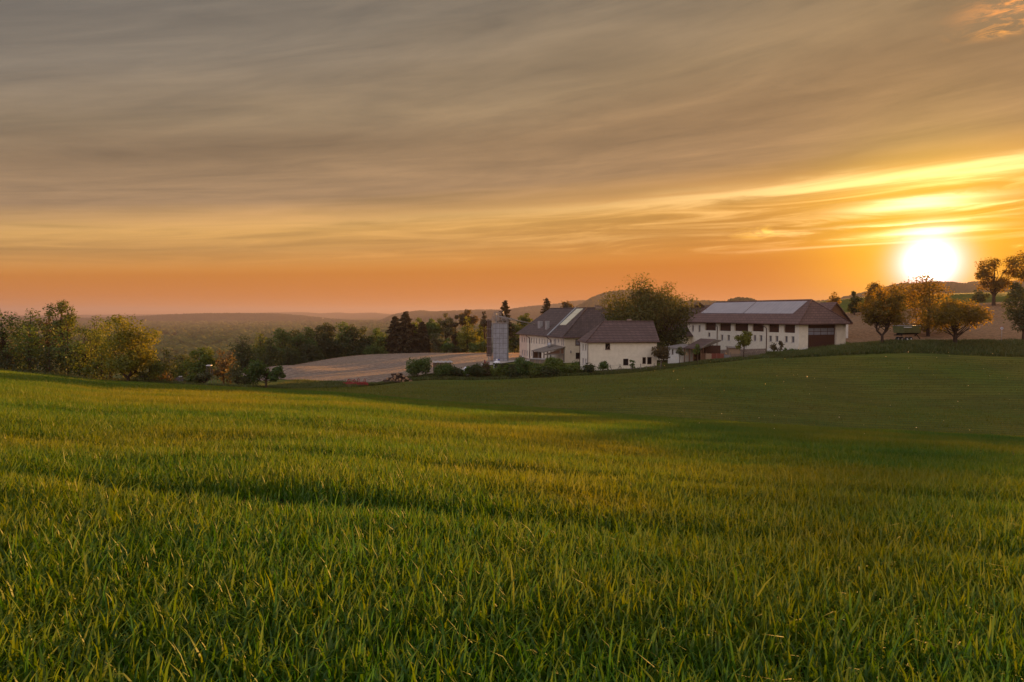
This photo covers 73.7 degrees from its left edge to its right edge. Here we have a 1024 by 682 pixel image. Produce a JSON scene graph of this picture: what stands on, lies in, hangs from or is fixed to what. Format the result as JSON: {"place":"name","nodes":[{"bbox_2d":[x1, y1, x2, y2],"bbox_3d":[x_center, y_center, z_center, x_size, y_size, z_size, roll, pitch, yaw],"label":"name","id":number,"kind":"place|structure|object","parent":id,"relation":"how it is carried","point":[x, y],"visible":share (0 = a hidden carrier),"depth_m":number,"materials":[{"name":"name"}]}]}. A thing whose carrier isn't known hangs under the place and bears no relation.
{"place":"outdoors","nodes":[
{"label":"outdoors","id":0,"kind":"place"},
{"bbox_2d":[0,313,355,321],"bbox_3d":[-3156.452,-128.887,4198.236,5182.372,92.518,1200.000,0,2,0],"label":"hills","id":1,"kind":"structure","parent":0,"point":[230,316],"depth_m":3867.88,"materials":[{"name":"plant"}]},
{"bbox_2d":[0,312,391,317],"bbox_3d":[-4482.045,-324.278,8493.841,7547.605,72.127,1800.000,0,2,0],"label":"hills","id":2,"kind":"structure","parent":0,"point":[353,315],"depth_m":7997.40,"materials":[{"name":"plant"}]},
{"bbox_2d":[243,352,529,381],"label":"ploughed field","id":3,"kind":"structure","parent":0,"point":[330,368],"depth_m":158.18,"materials":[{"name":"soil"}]},
{"bbox_2d":[386,311,421,353],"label":"conifer tree","id":4,"kind":"object","parent":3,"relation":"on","point":[406,339],"visible":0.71,"depth_m":214.28,"materials":[{"name":"green plant"}]},
{"bbox_2d":[378,300,585,322],"bbox_3d":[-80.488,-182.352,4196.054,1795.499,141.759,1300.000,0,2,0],"label":"hills","id":5,"kind":"structure","parent":0,"point":[533,311],"depth_m":3863.53,"materials":[{"name":"plant"}]},
{"bbox_2d":[0,292,1023,681],"bbox_3d":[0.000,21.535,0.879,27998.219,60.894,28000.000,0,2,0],"label":"ground","id":6,"kind":"structure","parent":0,"point":[880,364],"depth_m":93.19,"materials":[{"name":"plant"}]},
{"bbox_2d":[0,332,15,368],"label":"conifer tree","id":7,"kind":"object","parent":6,"relation":"on","point":[3,343],"visible":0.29,"depth_m":85.97,"materials":[{"name":"green plant"}]},
{"bbox_2d":[0,310,21,343],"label":"deciduous tree","id":8,"kind":"object","parent":6,"relation":"on","point":[7,322],"visible":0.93,"depth_m":84.63,"materials":[{"name":"green plant"}]},
{"bbox_2d":[0,345,27,370],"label":"bush","id":9,"kind":"object","parent":6,"relation":"on","point":[4,363],"visible":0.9,"depth_m":82.28,"materials":[{"name":"green plant"}]},
{"bbox_2d":[2,323,53,369],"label":"deciduous tree","id":10,"kind":"object","parent":6,"relation":"on","point":[27,344],"visible":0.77,"depth_m":83.66,"materials":[{"name":"green plant"}]},
{"bbox_2d":[10,308,47,370],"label":"deciduous tree","id":11,"kind":"object","parent":6,"relation":"on","point":[29,322],"visible":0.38,"depth_m":87.77,"materials":[{"name":"green plant"}]},
{"bbox_2d":[34,313,59,368],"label":"deciduous tree","id":12,"kind":"object","parent":6,"relation":"on","point":[47,342],"visible":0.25,"depth_m":92.76,"materials":[{"name":"green plant"}]},
{"bbox_2d":[27,343,72,373],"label":"deciduous tree","id":13,"kind":"object","parent":6,"relation":"on","point":[49,366],"visible":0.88,"depth_m":82.36,"materials":[{"name":"green plant"}]},
{"bbox_2d":[38,299,80,371],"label":"deciduous tree","id":14,"kind":"object","parent":6,"relation":"on","point":[71,321],"visible":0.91,"depth_m":89.48,"materials":[{"name":"green plant"}]},
{"bbox_2d":[46,327,90,374],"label":"deciduous tree","id":15,"kind":"object","parent":6,"relation":"on","point":[71,351],"visible":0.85,"depth_m":84.18,"materials":[{"name":"green plant"}]},
{"bbox_2d":[62,325,104,375],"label":"deciduous tree","id":16,"kind":"object","parent":6,"relation":"on","point":[87,349],"visible":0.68,"depth_m":85.89,"materials":[{"name":"green plant"}]},
{"bbox_2d":[71,315,116,376],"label":"deciduous tree","id":17,"kind":"object","parent":6,"relation":"on","point":[102,320],"visible":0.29,"depth_m":89.76,"materials":[{"name":"green plant"}]},
{"bbox_2d":[81,346,117,378],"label":"deciduous tree","id":18,"kind":"object","parent":6,"relation":"on","point":[95,371],"visible":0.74,"depth_m":83.54,"materials":[{"name":"green plant"}]},
{"bbox_2d":[98,316,126,377],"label":"deciduous tree","id":19,"kind":"object","parent":6,"relation":"on","point":[107,320],"visible":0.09,"depth_m":96.83,"materials":[{"name":"green plant"}]},
{"bbox_2d":[95,313,163,381],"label":"deciduous tree","id":20,"kind":"object","parent":6,"relation":"on","point":[130,359],"visible":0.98,"depth_m":82.33,"materials":[{"name":"green plant"}]},
{"bbox_2d":[133,348,169,382],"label":"deciduous tree","id":21,"kind":"object","parent":6,"relation":"on","point":[160,368],"visible":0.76,"depth_m":85.12,"materials":[{"name":"green plant"}]},
{"bbox_2d":[151,347,177,380],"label":"deciduous tree","id":22,"kind":"object","parent":6,"relation":"on","point":[167,368],"visible":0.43,"depth_m":95.21,"materials":[{"name":"green plant"}]},
{"bbox_2d":[171,360,187,379],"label":"deciduous tree","id":23,"kind":"object","parent":6,"relation":"on","point":[180,372],"visible":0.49,"depth_m":101.42,"materials":[{"name":"green plant"}]},
{"bbox_2d":[171,354,197,377],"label":"deciduous tree","id":24,"kind":"object","parent":6,"relation":"on","point":[182,357],"visible":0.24,"depth_m":111.69,"materials":[{"name":"green plant"}]},
{"bbox_2d":[180,347,216,380],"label":"deciduous tree","id":25,"kind":"object","parent":6,"relation":"on","point":[205,357],"visible":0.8,"depth_m":105.50,"materials":[{"name":"green plant"}]},
{"bbox_2d":[193,372,213,382],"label":"shrub","id":26,"kind":"object","parent":6,"relation":"on","point":[204,376],"visible":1,"depth_m":91.08,"materials":[{"name":"green plant"}]},
{"bbox_2d":[209,350,238,383],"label":"deciduous tree","id":27,"kind":"object","parent":6,"relation":"on","point":[220,371],"visible":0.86,"depth_m":99.76,"materials":[{"name":"orange plant"}]},
{"bbox_2d":[224,361,249,384],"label":"deciduous tree","id":28,"kind":"object","parent":6,"relation":"on","point":[237,374],"visible":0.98,"depth_m":94.08,"materials":[{"name":"green plant"}]},
{"bbox_2d":[227,334,257,370],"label":"deciduous tree","id":29,"kind":"object","parent":6,"relation":"on","point":[243,354],"visible":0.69,"depth_m":167.07,"materials":[{"name":"green plant"}]},
{"bbox_2d":[0,320,519,381],"bbox_3d":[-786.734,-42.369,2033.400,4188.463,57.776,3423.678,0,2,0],"label":"distant woods","id":30,"kind":"object","parent":6,"relation":"on","point":[184,337],"visible":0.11,"depth_m":1564.16,"materials":[{"name":"plant"}]},
{"bbox_2d":[248,332,272,368],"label":"deciduous tree","id":31,"kind":"object","parent":6,"relation":"on","point":[258,349],"visible":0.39,"depth_m":175.73,"materials":[{"name":"green plant"}]},
{"bbox_2d":[246,359,285,387],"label":"deciduous tree","id":32,"kind":"object","parent":6,"relation":"on","point":[255,372],"visible":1,"depth_m":94.05,"materials":[{"name":"green plant"}]},
{"bbox_2d":[261,339,283,366],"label":"deciduous tree","id":33,"kind":"object","parent":6,"relation":"on","point":[273,350],"visible":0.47,"depth_m":171.53,"materials":[{"name":"green plant"}]},
{"bbox_2d":[265,327,296,360],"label":"deciduous tree","id":34,"kind":"object","parent":6,"relation":"on","point":[283,337],"visible":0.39,"depth_m":196.19,"materials":[{"name":"green plant"}]},
{"bbox_2d":[276,342,299,364],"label":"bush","id":35,"kind":"object","parent":6,"relation":"on","point":[291,357],"visible":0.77,"depth_m":185.23,"materials":[{"name":"green plant"}]},
{"bbox_2d":[283,328,301,363],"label":"deciduous tree","id":36,"kind":"object","parent":6,"relation":"on","point":[294,332],"visible":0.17,"depth_m":203.92,"materials":[{"name":"green plant"}]},
{"bbox_2d":[294,327,317,362],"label":"deciduous tree","id":37,"kind":"object","parent":6,"relation":"on","point":[303,338],"visible":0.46,"depth_m":203.46,"materials":[{"name":"green plant"}]},
{"bbox_2d":[297,342,328,363],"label":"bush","id":38,"kind":"object","parent":6,"relation":"on","point":[311,350],"visible":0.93,"depth_m":198.79,"materials":[{"name":"green plant"}]},
{"bbox_2d":[307,325,334,362],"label":"deciduous tree","id":39,"kind":"object","parent":6,"relation":"on","point":[323,341],"visible":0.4,"depth_m":207.15,"materials":[{"name":"green plant"}]},
{"bbox_2d":[316,322,338,359],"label":"deciduous tree","id":40,"kind":"object","parent":6,"relation":"on","point":[327,330],"visible":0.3,"depth_m":211.12,"materials":[{"name":"green plant"}]},
{"bbox_2d":[325,338,350,357],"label":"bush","id":41,"kind":"object","parent":6,"relation":"on","point":[338,346],"visible":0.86,"depth_m":208.48,"materials":[{"name":"green plant"}]},
{"bbox_2d":[333,321,354,356],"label":"deciduous tree","id":42,"kind":"object","parent":6,"relation":"on","point":[345,328],"visible":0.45,"depth_m":213.03,"materials":[{"name":"green plant"}]},
{"bbox_2d":[339,324,366,349],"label":"deciduous tree","id":43,"kind":"object","parent":6,"relation":"on","point":[355,335],"visible":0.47,"depth_m":214.55,"materials":[{"name":"green plant"}]},
{"bbox_2d":[343,342,363,355],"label":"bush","id":44,"kind":"object","parent":6,"relation":"on","point":[355,350],"visible":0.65,"depth_m":211.77,"materials":[{"name":"green plant"}]},
{"bbox_2d":[357,326,375,348],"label":"deciduous tree","id":45,"kind":"object","parent":6,"relation":"on","point":[365,344],"visible":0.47,"depth_m":216.86,"materials":[{"name":"green plant"}]},
{"bbox_2d":[359,345,377,354],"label":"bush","id":46,"kind":"object","parent":6,"relation":"on","point":[369,350],"visible":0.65,"depth_m":212.58,"materials":[{"name":"green plant"}]},
{"bbox_2d":[372,332,389,353],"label":"deciduous tree","id":47,"kind":"object","parent":6,"relation":"on","point":[380,344],"visible":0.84,"depth_m":215.46,"materials":[{"name":"green plant"}]},
{"bbox_2d":[382,316,401,353],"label":"conifer tree","id":48,"kind":"object","parent":6,"relation":"on","point":[393,326],"visible":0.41,"depth_m":216.71,"materials":[{"name":"green plant"}]},
{"bbox_2d":[383,373,411,381],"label":"log pile","id":49,"kind":"object","parent":6,"relation":"on","point":[399,377],"visible":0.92,"depth_m":107.45,"materials":[{"name":"brown wood"}]},
{"bbox_2d":[405,356,431,376],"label":"shrub","id":50,"kind":"object","parent":6,"relation":"on","point":[416,367],"visible":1,"depth_m":110.50,"materials":[{"name":"green plant"}]},
{"bbox_2d":[413,321,431,352],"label":"conifer tree","id":51,"kind":"object","parent":6,"relation":"on","point":[422,338],"visible":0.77,"depth_m":215.03,"materials":[{"name":"green plant"}]},
{"bbox_2d":[425,318,442,343],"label":"deciduous tree","id":52,"kind":"object","parent":6,"relation":"on","point":[433,328],"visible":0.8,"depth_m":220.64,"materials":[{"name":"green plant"}]},
{"bbox_2d":[430,332,443,352],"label":"deciduous tree","id":53,"kind":"object","parent":6,"relation":"on","point":[436,346],"visible":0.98,"depth_m":213.78,"materials":[{"name":"green plant"}]},
{"bbox_2d":[433,362,454,375],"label":"shrub","id":54,"kind":"object","parent":6,"relation":"on","point":[442,370],"visible":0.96,"depth_m":110.21,"materials":[{"name":"green plant"}]},
{"bbox_2d":[437,313,456,340],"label":"deciduous tree","id":55,"kind":"object","parent":6,"relation":"on","point":[448,330],"visible":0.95,"depth_m":220.73,"materials":[{"name":"green plant"}]},
{"bbox_2d":[439,337,454,352],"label":"deciduous tree","id":56,"kind":"object","parent":6,"relation":"on","point":[445,346],"visible":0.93,"depth_m":212.88,"materials":[{"name":"green plant"}]},
{"bbox_2d":[450,315,460,345],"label":"deciduous tree","id":57,"kind":"object","parent":6,"relation":"on","point":[454,337],"visible":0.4,"depth_m":222.35,"materials":[{"name":"green plant"}]},
{"bbox_2d":[455,316,480,352],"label":"deciduous tree","id":58,"kind":"object","parent":6,"relation":"on","point":[466,338],"visible":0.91,"depth_m":215.11,"materials":[{"name":"green plant"}]},
{"bbox_2d":[458,309,478,352],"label":"deciduous tree","id":59,"kind":"object","parent":6,"relation":"on","point":[472,321],"visible":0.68,"depth_m":225.46,"materials":[{"name":"green plant"}]},
{"bbox_2d":[466,341,482,352],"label":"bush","id":60,"kind":"object","parent":6,"relation":"on","point":[474,347],"visible":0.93,"depth_m":212.25,"materials":[{"name":"green plant"}]},
{"bbox_2d":[467,363,488,375],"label":"shrub","id":61,"kind":"object","parent":6,"relation":"on","point":[477,369],"visible":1,"depth_m":109.44,"materials":[{"name":"green plant"}]},
{"bbox_2d":[474,326,486,352],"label":"deciduous tree","id":62,"kind":"object","parent":6,"relation":"on","point":[480,332],"visible":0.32,"depth_m":225.75,"materials":[{"name":"green plant"}]},
{"bbox_2d":[480,311,488,352],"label":"pine tree","id":63,"kind":"object","parent":6,"relation":"on","point":[483,322],"visible":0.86,"depth_m":221.54,"materials":[{"name":"green plant"}]},
{"bbox_2d":[497,300,515,337],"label":"spruce tree","id":64,"kind":"object","parent":6,"relation":"on","point":[504,308],"visible":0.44,"depth_m":207.24,"materials":[{"name":"green plant"}]},
{"bbox_2d":[0,369,1023,681],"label":"wheat crop","id":65,"kind":"object","parent":6,"relation":"on","point":[826,593],"visible":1,"depth_m":5.62,"materials":[{"name":"plant"}]},
{"bbox_2d":[0,338,1023,388],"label":"rough grass","id":66,"kind":"structure","parent":6,"relation":"on","point":[1011,347],"depth_m":113.53,"materials":[{"name":"plant"}]},
{"bbox_2d":[509,335,519,352],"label":"deciduous tree","id":67,"kind":"object","parent":6,"relation":"on","point":[515,343],"visible":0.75,"depth_m":205.90,"materials":[{"name":"green plant"}]},
{"bbox_2d":[509,323,520,351],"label":"deciduous tree","id":68,"kind":"object","parent":6,"relation":"on","point":[517,329],"visible":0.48,"depth_m":209.12,"materials":[{"name":"green plant"}]},
{"bbox_2d":[513,356,534,374],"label":"shrub","id":69,"kind":"object","parent":6,"relation":"on","point":[521,365],"visible":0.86,"depth_m":108.91,"materials":[{"name":"green plant"}]},
{"bbox_2d":[517,313,532,328],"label":"deciduous tree","id":70,"kind":"object","parent":6,"relation":"on","point":[525,318],"visible":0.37,"depth_m":215.26,"materials":[{"name":"green plant"}]},
{"bbox_2d":[528,362,554,375],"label":"shrub","id":71,"kind":"object","parent":6,"relation":"on","point":[536,368],"visible":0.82,"depth_m":108.29,"materials":[{"name":"green plant"}]},
{"bbox_2d":[532,344,564,361],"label":"carport","id":72,"kind":"object","parent":6,"relation":"on","point":[538,351],"visible":0.48,"depth_m":144.15,"materials":[{"name":"grey wood"}]},
{"bbox_2d":[540,365,558,376],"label":"shrub","id":73,"kind":"object","parent":6,"relation":"on","point":[547,371],"visible":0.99,"depth_m":107.38,"materials":[{"name":"green plant"}]},
{"bbox_2d":[543,356,567,372],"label":"shrub","id":74,"kind":"object","parent":6,"relation":"on","point":[559,364],"visible":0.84,"depth_m":109.97,"materials":[{"name":"green plant"}]},
{"bbox_2d":[563,362,581,372],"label":"shrub","id":75,"kind":"object","parent":6,"relation":"on","point":[570,368],"visible":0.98,"depth_m":108.55,"materials":[{"name":"green plant"}]},
{"bbox_2d":[580,363,595,371],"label":"shrub","id":76,"kind":"object","parent":6,"relation":"on","point":[588,368],"visible":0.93,"depth_m":107.84,"materials":[{"name":"green plant"}]},
{"bbox_2d":[516,305,692,362],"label":"farmhouse","id":77,"kind":"object","parent":6,"relation":"on","point":[567,328],"visible":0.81,"depth_m":153.09,"materials":[{"name":"paint"}]},
{"bbox_2d":[577,319,659,370],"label":"white house","id":78,"kind":"structure","parent":6,"relation":"on","point":[616,344],"depth_m":113.07,"materials":[{"name":"beige paint"}]},
{"bbox_2d":[271,356,1023,435],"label":"meadow grass","id":79,"kind":"structure","parent":6,"relation":"on","point":[359,388],"depth_m":90.52,"materials":[{"name":"plant"}]},
{"bbox_2d":[595,272,703,357],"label":"deciduous tree","id":80,"kind":"object","parent":6,"relation":"on","point":[657,310],"visible":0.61,"depth_m":130.95,"materials":[{"name":"green plant"}]},
{"bbox_2d":[651,345,670,365],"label":"deciduous tree","id":81,"kind":"object","parent":6,"relation":"on","point":[659,352],"visible":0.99,"depth_m":111.19,"materials":[{"name":"green plant"}]},
{"bbox_2d":[659,322,689,345],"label":"deciduous tree","id":82,"kind":"object","parent":6,"relation":"on","point":[677,332],"visible":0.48,"depth_m":130.75,"materials":[{"name":"green plant"}]},
{"bbox_2d":[665,344,692,362],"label":"annex","id":83,"kind":"object","parent":6,"relation":"on","point":[674,358],"visible":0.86,"depth_m":122.62,"materials":[{"name":"white paint"}]},
{"bbox_2d":[685,302,708,315],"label":"wing","id":84,"kind":"structure","parent":6,"relation":"on","point":[697,306],"depth_m":175.75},
{"bbox_2d":[684,338,720,361],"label":"open shed","id":85,"kind":"structure","parent":6,"relation":"on","point":[707,346],"depth_m":123.08,"materials":[{"name":"wood"}]},
{"bbox_2d":[700,351,742,359],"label":"board fence","id":86,"kind":"object","parent":6,"relation":"on","point":[719,356],"visible":0.59,"depth_m":117.99,"materials":[{"name":"brown wood"}]},
{"bbox_2d":[725,346,741,355],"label":"garden hut","id":87,"kind":"object","parent":6,"relation":"on","point":[734,350],"visible":0.61,"depth_m":121.19,"materials":[{"name":"grey wood"}]},
{"bbox_2d":[734,331,752,355],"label":"deciduous tree","id":88,"kind":"object","parent":6,"relation":"on","point":[744,337],"visible":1,"depth_m":115.73,"materials":[{"name":"green plant"}]},
{"bbox_2d":[683,299,851,354],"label":"barn","id":89,"kind":"structure","parent":6,"relation":"on","point":[801,324],"depth_m":133.36,"materials":[{"name":"beige paint"}]},
{"bbox_2d":[818,302,852,337],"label":"gabled hall","id":90,"kind":"structure","parent":6,"relation":"on","point":[835,307],"depth_m":150.30,"materials":[{"name":"white paint"}]},
{"bbox_2d":[847,291,862,314],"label":"deciduous tree","id":91,"kind":"object","parent":6,"relation":"on","point":[851,306],"visible":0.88,"depth_m":195.58,"materials":[{"name":"green plant"}]},
{"bbox_2d":[862,281,886,308],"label":"deciduous tree","id":92,"kind":"object","parent":6,"relation":"on","point":[868,297],"visible":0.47,"depth_m":196.98,"materials":[{"name":"green plant"}]},
{"bbox_2d":[854,285,910,342],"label":"deciduous tree","id":93,"kind":"object","parent":6,"relation":"on","point":[879,314],"visible":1,"depth_m":120.75,"materials":[{"name":"green plant"}]},
{"bbox_2d":[892,323,920,340],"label":"tipping trailer","id":94,"kind":"object","parent":6,"relation":"on","point":[902,330],"visible":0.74,"depth_m":137.28,"materials":[{"name":"green paint"}]},
{"bbox_2d":[914,297,994,342],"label":"deciduous tree","id":95,"kind":"object","parent":6,"relation":"on","point":[954,315],"visible":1,"depth_m":119.08,"materials":[{"name":"green plant"}]},
{"bbox_2d":[968,290,989,301],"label":"deciduous tree","id":96,"kind":"object","parent":6,"relation":"on","point":[980,297],"visible":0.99,"depth_m":220.35,"materials":[{"name":"green plant"}]},
{"bbox_2d":[1001,289,1023,339],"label":"deciduous tree","id":97,"kind":"object","parent":6,"relation":"on","point":[1018,312],"visible":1,"depth_m":126.01,"materials":[{"name":"green plant"}]},
{"bbox_2d":[1005,282,1023,299],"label":"deciduous tree","id":98,"kind":"object","parent":6,"relation":"on","point":[1012,293],"visible":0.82,"depth_m":220.69,"materials":[{"name":"green plant"}]},
{"bbox_2d":[1007,250,1023,283],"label":"deciduous tree","id":99,"kind":"object","parent":6,"relation":"on","point":[1021,275],"visible":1,"depth_m":190.50,"materials":[{"name":"green plant"}]},
{"bbox_2d":[0,0,1023,314],"label":"sky","id":100,"kind":"structure","parent":0,"point":[157,156],"materials":[{"name":"orange"}]},
{"bbox_2d":[460,359,564,369],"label":"gravel drive","id":101,"kind":"structure","parent":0,"point":[490,363],"depth_m":136.23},
{"bbox_2d":[486,312,508,361],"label":"silo","id":102,"kind":"object","parent":101,"relation":"on","point":[497,337],"visible":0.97,"depth_m":138.77,"materials":[{"name":"concrete"}]},
{"bbox_2d":[576,289,686,306],"bbox_3d":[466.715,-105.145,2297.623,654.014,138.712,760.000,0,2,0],"label":"hills","id":103,"kind":"structure","parent":0,"point":[591,302],"depth_m":2158.22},
{"bbox_2d":[676,280,1023,304],"bbox_3d":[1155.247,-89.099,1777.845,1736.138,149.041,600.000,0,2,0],"label":"hills","id":104,"kind":"structure","parent":0,"point":[967,287],"depth_m":1689.85,"materials":[{"name":"plant"}]},
{"bbox_2d":[846,301,1021,342],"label":"hill field","id":105,"kind":"structure","parent":0,"point":[859,330],"depth_m":153.81,"materials":[{"name":"plant"}]},
{"bbox_2d":[884,270,964,335],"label":"deciduous tree","id":106,"kind":"object","parent":105,"relation":"on","point":[928,289],"visible":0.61,"depth_m":144.21,"materials":[{"name":"green plant"}]},
{"bbox_2d":[974,255,1020,305],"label":"deciduous tree","id":107,"kind":"object","parent":105,"relation":"on","point":[993,285],"visible":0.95,"depth_m":197.70,"materials":[{"name":"green plant"}]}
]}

